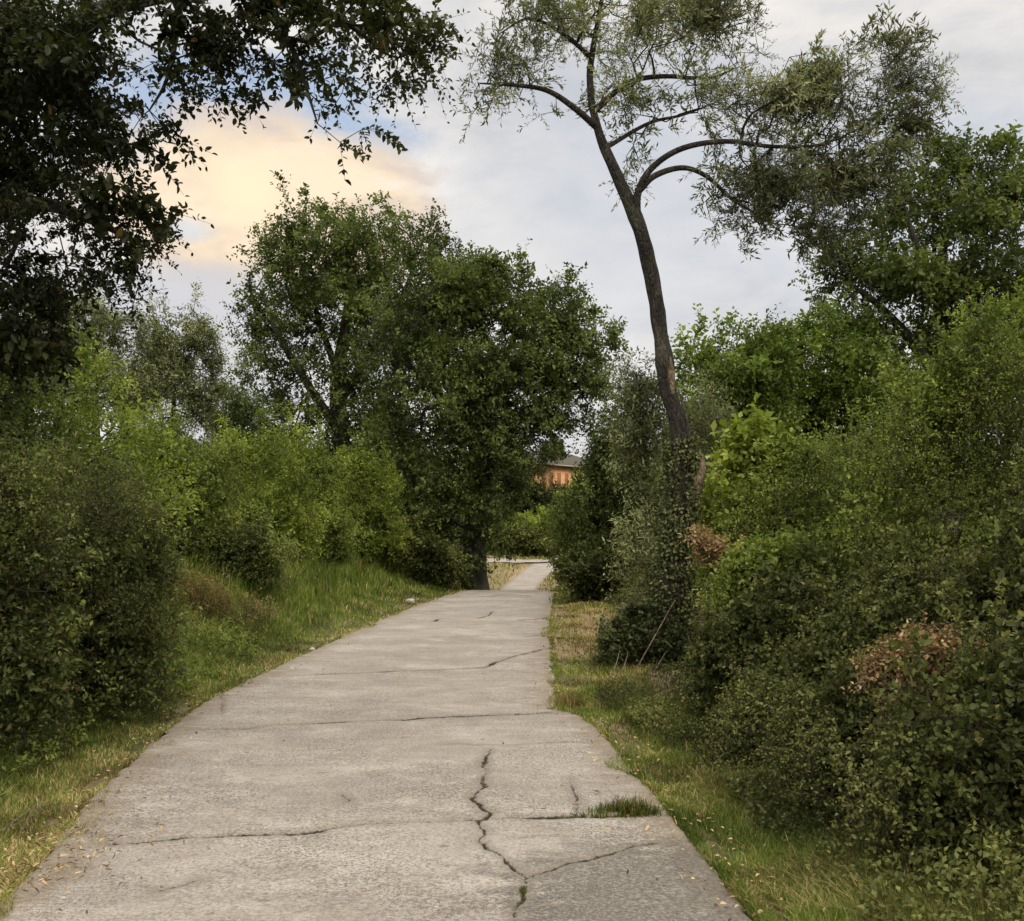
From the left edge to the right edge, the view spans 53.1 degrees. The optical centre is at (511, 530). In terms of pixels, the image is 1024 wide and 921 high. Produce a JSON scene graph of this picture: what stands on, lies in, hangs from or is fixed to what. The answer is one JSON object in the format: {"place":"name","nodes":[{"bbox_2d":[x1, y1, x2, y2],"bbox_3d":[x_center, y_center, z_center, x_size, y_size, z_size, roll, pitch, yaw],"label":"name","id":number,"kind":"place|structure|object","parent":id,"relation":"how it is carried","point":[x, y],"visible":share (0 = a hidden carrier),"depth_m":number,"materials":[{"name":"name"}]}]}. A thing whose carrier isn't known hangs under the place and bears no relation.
{"place":"outdoors","nodes":[
{"label":"outdoors","id":0,"kind":"place"},
{"bbox_2d":[0,557,752,920],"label":"road","id":1,"kind":"structure","parent":0,"point":[374,779],"depth_m":5.73,"materials":[{"name":"concrete"}]},
{"bbox_2d":[515,885,528,899],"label":"grass tuft","id":2,"kind":"object","parent":1,"relation":"on","point":[524,891],"visible":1,"depth_m":4.42,"materials":[{"name":"green plant"}]},
{"bbox_2d":[556,809,614,818],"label":"grass tuft","id":3,"kind":"object","parent":1,"relation":"on","point":[583,815],"visible":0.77,"depth_m":5.55,"materials":[{"name":"green plant"}]},
{"bbox_2d":[583,787,670,818],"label":"grass tuft","id":4,"kind":"object","parent":1,"relation":"on","point":[632,808],"visible":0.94,"depth_m":5.62,"materials":[{"name":"green plant"}]},
{"bbox_2d":[457,558,550,562],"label":"cross track","id":5,"kind":"structure","parent":0,"point":[516,561],"depth_m":77.10,"materials":[{"name":"concrete"}]},
{"bbox_2d":[0,523,1023,920],"bbox_3d":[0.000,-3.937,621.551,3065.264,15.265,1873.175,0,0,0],"label":"ground","id":6,"kind":"structure","parent":0,"point":[252,673],"depth_m":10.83,"materials":[{"name":"green plant"}]},
{"bbox_2d":[1,797,59,830],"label":"straw stem","id":7,"kind":"object","parent":6,"relation":"on","point":[26,812],"visible":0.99,"depth_m":5.48,"materials":[{"name":"beige plant"}]},
{"bbox_2d":[21,797,42,832],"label":"straw stem","id":8,"kind":"object","parent":6,"relation":"on","point":[29,815],"visible":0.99,"depth_m":5.46,"materials":[{"name":"beige plant"}]},
{"bbox_2d":[0,803,83,831],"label":"straw stem","id":9,"kind":"object","parent":6,"relation":"on","point":[35,815],"visible":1,"depth_m":5.48,"materials":[{"name":"beige plant"}]},
{"bbox_2d":[0,291,99,487],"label":"young tree","id":10,"kind":"object","parent":6,"relation":"on","point":[12,406],"visible":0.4,"depth_m":10.64,"materials":[{"name":"green plant"}]},
{"bbox_2d":[0,420,114,767],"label":"shrub","id":11,"kind":"object","parent":6,"relation":"on","point":[29,529],"visible":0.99,"depth_m":7.00,"materials":[{"name":"green plant"}]},
{"bbox_2d":[10,267,196,472],"bbox_3d":[-10.127,-2.664,25.082,4.921,7.511,4.133,0,0,0],"label":"olive tree","id":12,"kind":"object","parent":6,"relation":"on","point":[99,318],"visible":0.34,"depth_m":24.82,"materials":[{"name":"green plant"}]},
{"bbox_2d":[0,420,208,734],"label":"shrub","id":13,"kind":"object","parent":6,"relation":"on","point":[115,520],"visible":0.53,"depth_m":8.36,"materials":[{"name":"green plant"}]},
{"bbox_2d":[0,318,214,559],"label":"young tree","id":14,"kind":"object","parent":6,"relation":"on","point":[84,422],"visible":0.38,"depth_m":12.44,"materials":[{"name":"green plant"}]},
{"bbox_2d":[0,599,293,820],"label":"undergrowth","id":15,"kind":"object","parent":6,"relation":"on","point":[199,665],"visible":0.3,"depth_m":11.65,"materials":[{"name":"green plant"}]},
{"bbox_2d":[102,277,241,497],"bbox_3d":[-8.936,-2.724,27.038,4.094,7.663,3.242,0,0,-16],"label":"olive tree","id":16,"kind":"object","parent":6,"relation":"on","point":[172,353],"visible":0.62,"depth_m":26.60,"materials":[{"name":"green plant"}]},
{"bbox_2d":[87,398,280,570],"bbox_3d":[-5.925,-0.570,18.039,3.519,3.536,2.474,0,0,0],"label":"shrub","id":17,"kind":"object","parent":6,"relation":"on","point":[213,499],"visible":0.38,"depth_m":17.78,"materials":[{"name":"green plant"}]},
{"bbox_2d":[69,477,379,552],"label":"undergrowth","id":18,"kind":"object","parent":6,"relation":"on","point":[242,512],"depth_m":24.02,"materials":[{"name":"green plant"}]},
{"bbox_2d":[162,560,287,636],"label":"dead weeds","id":19,"kind":"object","parent":6,"relation":"on","point":[196,594],"visible":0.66,"depth_m":13.94,"materials":[{"name":"brown plant"}]},
{"bbox_2d":[199,676,253,696],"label":"grass tuft","id":20,"kind":"object","parent":6,"relation":"on","point":[240,682],"visible":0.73,"depth_m":10.28,"materials":[{"name":"green plant"}]},
{"bbox_2d":[0,0,475,398],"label":"holm oak","id":21,"kind":"object","parent":6,"relation":"on","point":[57,77],"visible":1,"depth_m":7.51,"materials":[{"name":"green plant"}]},
{"bbox_2d":[179,506,309,600],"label":"shrub","id":22,"kind":"object","parent":6,"relation":"on","point":[236,553],"visible":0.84,"depth_m":17.30,"materials":[{"name":"green plant"}]},
{"bbox_2d":[29,425,459,570],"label":"woodland","id":23,"kind":"object","parent":6,"relation":"on","point":[324,478],"depth_m":49.45,"materials":[{"name":"green plant"}]},
{"bbox_2d":[205,345,294,500],"bbox_3d":[-6.379,-1.659,24.890,2.548,5.527,3.434,0,0,0],"label":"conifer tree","id":24,"kind":"object","parent":6,"relation":"on","point":[239,408],"visible":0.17,"depth_m":24.29,"materials":[{"name":"green plant"}]},
{"bbox_2d":[198,400,339,569],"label":"shrub","id":25,"kind":"object","parent":6,"relation":"on","point":[287,519],"visible":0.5,"depth_m":21.84,"materials":[{"name":"green plant"}]},
{"bbox_2d":[268,426,376,568],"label":"shrub","id":26,"kind":"object","parent":6,"relation":"on","point":[338,545],"visible":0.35,"depth_m":24.25,"materials":[{"name":"green plant"}]},
{"bbox_2d":[196,170,518,520],"bbox_3d":[-5.170,-5.185,36.329,11.579,15.169,6.374,0,0,10],"label":"field oak","id":27,"kind":"object","parent":6,"relation":"on","point":[325,284],"visible":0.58,"depth_m":35.93,"materials":[{"name":"green plant"}]},
{"bbox_2d":[324,433,415,567],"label":"shrub","id":28,"kind":"object","parent":6,"relation":"on","point":[371,493],"visible":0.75,"depth_m":26.74,"materials":[{"name":"green plant"}]},
{"bbox_2d":[0,601,839,920],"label":"fallen leaves","id":29,"kind":"object","parent":6,"relation":"on","point":[44,841],"visible":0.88,"depth_m":4.89,"materials":[{"name":"brown plant"}]},
{"bbox_2d":[373,506,478,590],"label":"shrub","id":30,"kind":"object","parent":6,"relation":"on","point":[436,553],"visible":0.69,"depth_m":27.23,"materials":[{"name":"green plant"}]},
{"bbox_2d":[341,235,640,589],"bbox_3d":[-0.678,-3.273,29.635,8.767,10.606,6.075,0,0,0],"label":"field oak","id":31,"kind":"object","parent":6,"relation":"on","point":[474,401],"visible":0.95,"depth_m":28.66,"materials":[{"name":"green plant"}]},
{"bbox_2d":[486,518,557,557],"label":"shrub","id":32,"kind":"object","parent":6,"relation":"on","point":[534,541],"visible":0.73,"depth_m":85.04,"materials":[{"name":"green plant"}]},
{"bbox_2d":[506,503,560,540],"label":"shrub","id":33,"kind":"object","parent":6,"relation":"on","point":[540,515],"visible":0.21,"depth_m":91.15,"materials":[{"name":"green plant"}]},
{"bbox_2d":[508,475,562,517],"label":"tree","id":34,"kind":"object","parent":6,"relation":"on","point":[536,499],"visible":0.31,"depth_m":98.72,"materials":[{"name":"green plant"}]},
{"bbox_2d":[520,438,572,480],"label":"tree","id":35,"kind":"object","parent":6,"relation":"on","point":[551,460],"visible":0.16,"depth_m":111.64,"materials":[{"name":"green plant"}]},
{"bbox_2d":[526,450,585,490],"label":"house","id":36,"kind":"structure","parent":6,"relation":"on","point":[562,473],"depth_m":116.83,"materials":[{"name":"paint"}]},
{"bbox_2d":[549,472,552,487],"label":"window","id":37,"kind":"structure","parent":36,"relation":"in","point":[551,473],"depth_m":115.38,"materials":[{"name":"paint"}]},
{"bbox_2d":[557,473,560,485],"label":"window","id":38,"kind":"structure","parent":36,"relation":"in","point":[558,474],"depth_m":116.66,"materials":[{"name":"paint"}]},
{"bbox_2d":[565,473,567,485],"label":"window","id":39,"kind":"structure","parent":36,"relation":"in","point":[566,475],"depth_m":117.66,"materials":[{"name":"paint"}]},
{"bbox_2d":[199,440,913,548],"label":"woodland","id":40,"kind":"object","parent":6,"relation":"on","point":[516,493],"visible":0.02,"depth_m":97.18,"materials":[{"name":"green plant"}]},
{"bbox_2d":[549,474,589,506],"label":"tree","id":41,"kind":"object","parent":6,"relation":"on","point":[570,484],"visible":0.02,"depth_m":98.03,"materials":[{"name":"green plant"}]},
{"bbox_2d":[545,686,609,710],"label":"grass tuft","id":42,"kind":"object","parent":6,"relation":"on","point":[565,699],"visible":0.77,"depth_m":9.12,"materials":[{"name":"green plant"}]},
{"bbox_2d":[541,423,640,578],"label":"shrub","id":43,"kind":"object","parent":6,"relation":"on","point":[554,552],"visible":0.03,"depth_m":32.79,"materials":[{"name":"green plant"}]},
{"bbox_2d":[542,536,646,603],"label":"shrub","id":44,"kind":"object","parent":6,"relation":"on","point":[585,578],"visible":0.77,"depth_m":21.75,"materials":[{"name":"green plant"}]},
{"bbox_2d":[543,380,664,590],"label":"shrub","id":45,"kind":"object","parent":6,"relation":"on","point":[595,523],"visible":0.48,"depth_m":26.61,"materials":[{"name":"green plant"}]},
{"bbox_2d":[610,650,619,679],"bbox_3d":[1.070,1.427,10.643,0.040,0.318,0.536,0,0,20],"label":"dry cane","id":46,"kind":"object","parent":6,"relation":"on","point":[615,665],"visible":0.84,"depth_m":10.60,"materials":[{"name":"brown plant"}]},
{"bbox_2d":[616,652,627,684],"bbox_3d":[1.159,1.434,10.643,0.040,0.295,0.537,0,0,20],"label":"dry cane","id":47,"kind":"object","parent":6,"relation":"on","point":[623,666],"visible":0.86,"depth_m":10.60,"materials":[{"name":"brown plant"}]},
{"bbox_2d":[583,587,697,669],"bbox_3d":[1.525,1.243,11.802,1.492,1.144,1.324,0,0,0],"label":"ivy heap","id":48,"kind":"object","parent":6,"relation":"on","point":[636,622],"visible":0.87,"depth_m":11.50,"materials":[{"name":"green plant"}]},
{"bbox_2d":[629,602,673,680],"bbox_3d":[1.453,1.164,10.641,0.756,0.826,0.032,0,0,-42],"label":"dry cane","id":49,"kind":"object","parent":6,"relation":"on","point":[649,645],"visible":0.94,"depth_m":10.59,"materials":[{"name":"brown plant"}]},
{"bbox_2d":[595,346,741,617],"bbox_3d":[2.481,-0.676,15.959,2.370,4.439,1.957,0,0,0],"label":"shrub","id":50,"kind":"object","parent":6,"relation":"on","point":[641,424],"visible":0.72,"depth_m":15.89,"materials":[{"name":"green plant"}]},
{"bbox_2d":[449,0,966,637],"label":"olive tree","id":51,"kind":"object","parent":6,"relation":"on","point":[849,176],"visible":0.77,"depth_m":12.14,"materials":[{"name":"green plant"}]},
{"bbox_2d":[677,520,745,643],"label":"dried fern","id":52,"kind":"object","parent":6,"relation":"on","point":[708,543],"visible":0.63,"depth_m":10.74,"materials":[{"name":"brown plant"}]},
{"bbox_2d":[643,303,820,524],"bbox_3d":[4.218,-1.290,19.059,3.770,5.756,3.293,0,0,0],"label":"young tree","id":53,"kind":"object","parent":6,"relation":"on","point":[763,369],"visible":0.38,"depth_m":18.56,"materials":[{"name":"green plant"}]},
{"bbox_2d":[689,393,814,608],"bbox_3d":[2.959,-0.048,12.976,1.800,3.363,1.502,0,0,-23],"label":"sapling","id":54,"kind":"object","parent":6,"relation":"on","point":[745,437],"visible":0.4,"depth_m":12.79,"materials":[{"name":"green plant"}]},
{"bbox_2d":[668,555,845,722],"bbox_3d":[2.008,0.982,7.951,1.580,1.560,1.513,0,0,-11],"label":"bramble","id":55,"kind":"object","parent":6,"relation":"on","point":[750,625],"visible":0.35,"depth_m":7.85,"materials":[{"name":"green plant"}]},
{"bbox_2d":[691,503,866,628],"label":"shrub","id":56,"kind":"object","parent":6,"relation":"on","point":[737,563],"visible":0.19,"depth_m":9.36,"materials":[{"name":"green plant"}]},
{"bbox_2d":[685,585,901,773],"bbox_3d":[2.044,1.097,7.058,1.843,1.443,1.607,0,0,0],"label":"bramble","id":57,"kind":"object","parent":6,"relation":"on","point":[811,652],"visible":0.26,"depth_m":6.85,"materials":[{"name":"green plant"}]},
{"bbox_2d":[586,654,1023,920],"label":"undergrowth","id":58,"kind":"object","parent":6,"relation":"on","point":[1003,865],"visible":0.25,"depth_m":4.34,"materials":[{"name":"green plant"}]},
{"bbox_2d":[687,417,924,619],"bbox_3d":[3.555,0.109,12.500,3.080,3.040,2.630,0,0,0],"label":"shrub","id":59,"kind":"object","parent":6,"relation":"on","point":[793,497],"visible":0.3,"depth_m":12.24,"materials":[{"name":"green plant"}]},
{"bbox_2d":[595,508,1023,735],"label":"undergrowth","id":60,"kind":"object","parent":6,"relation":"on","point":[1000,575],"visible":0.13,"depth_m":8.66,"materials":[{"name":"green plant"}]},
{"bbox_2d":[638,449,1023,576],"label":"woodland","id":61,"kind":"object","parent":6,"relation":"on","point":[848,505],"depth_m":41.48,"materials":[{"name":"green plant"}]},
{"bbox_2d":[734,292,929,529],"bbox_3d":[6.144,-1.454,19.442,4.289,6.008,3.425,0,0,0],"label":"young tree","id":62,"kind":"object","parent":6,"relation":"on","point":[854,357],"visible":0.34,"depth_m":19.01,"materials":[{"name":"green plant"}]},
{"bbox_2d":[731,636,954,833],"bbox_3d":[2.101,1.213,5.750,1.989,1.226,1.583,0,0,-32],"label":"bramble","id":63,"kind":"object","parent":6,"relation":"on","point":[803,725],"visible":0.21,"depth_m":5.54,"materials":[{"name":"green plant"}]},
{"bbox_2d":[771,526,1016,672],"bbox_3d":[2.766,0.845,7.825,1.945,1.763,1.694,0,0,0],"label":"bramble","id":64,"kind":"object","parent":6,"relation":"on","point":[855,582],"visible":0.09,"depth_m":7.58,"materials":[{"name":"green plant"}]},
{"bbox_2d":[788,118,1023,546],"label":"field oak","id":65,"kind":"object","parent":6,"relation":"on","point":[983,210],"visible":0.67,"depth_m":20.24,"materials":[{"name":"green plant"}]},
{"bbox_2d":[793,579,1023,897],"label":"bramble","id":66,"kind":"object","parent":6,"relation":"on","point":[954,762],"visible":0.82,"depth_m":4.36,"materials":[{"name":"green plant"}]},
{"bbox_2d":[806,269,1023,600],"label":"shrub","id":67,"kind":"object","parent":6,"relation":"on","point":[979,380],"visible":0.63,"depth_m":8.97,"materials":[{"name":"green plant"}]},
{"bbox_2d":[841,609,1004,807],"bbox_3d":[2.108,1.027,5.188,0.874,1.220,0.688,0,0,0],"label":"dried fern","id":68,"kind":"object","parent":6,"relation":"on","point":[936,650],"visible":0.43,"depth_m":5.15,"materials":[{"name":"brown plant"}]},
{"bbox_2d":[850,448,1023,658],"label":"bramble","id":69,"kind":"object","parent":6,"relation":"on","point":[973,595],"visible":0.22,"depth_m":6.69,"materials":[{"name":"green plant"}]},
{"bbox_2d":[935,275,1023,479],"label":"young tree","id":70,"kind":"object","parent":6,"relation":"on","point":[1012,311],"visible":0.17,"depth_m":11.95,"materials":[{"name":"green plant"}]},
{"bbox_2d":[0,0,1023,469],"label":"sky","id":71,"kind":"structure","parent":0,"point":[500,188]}
]}

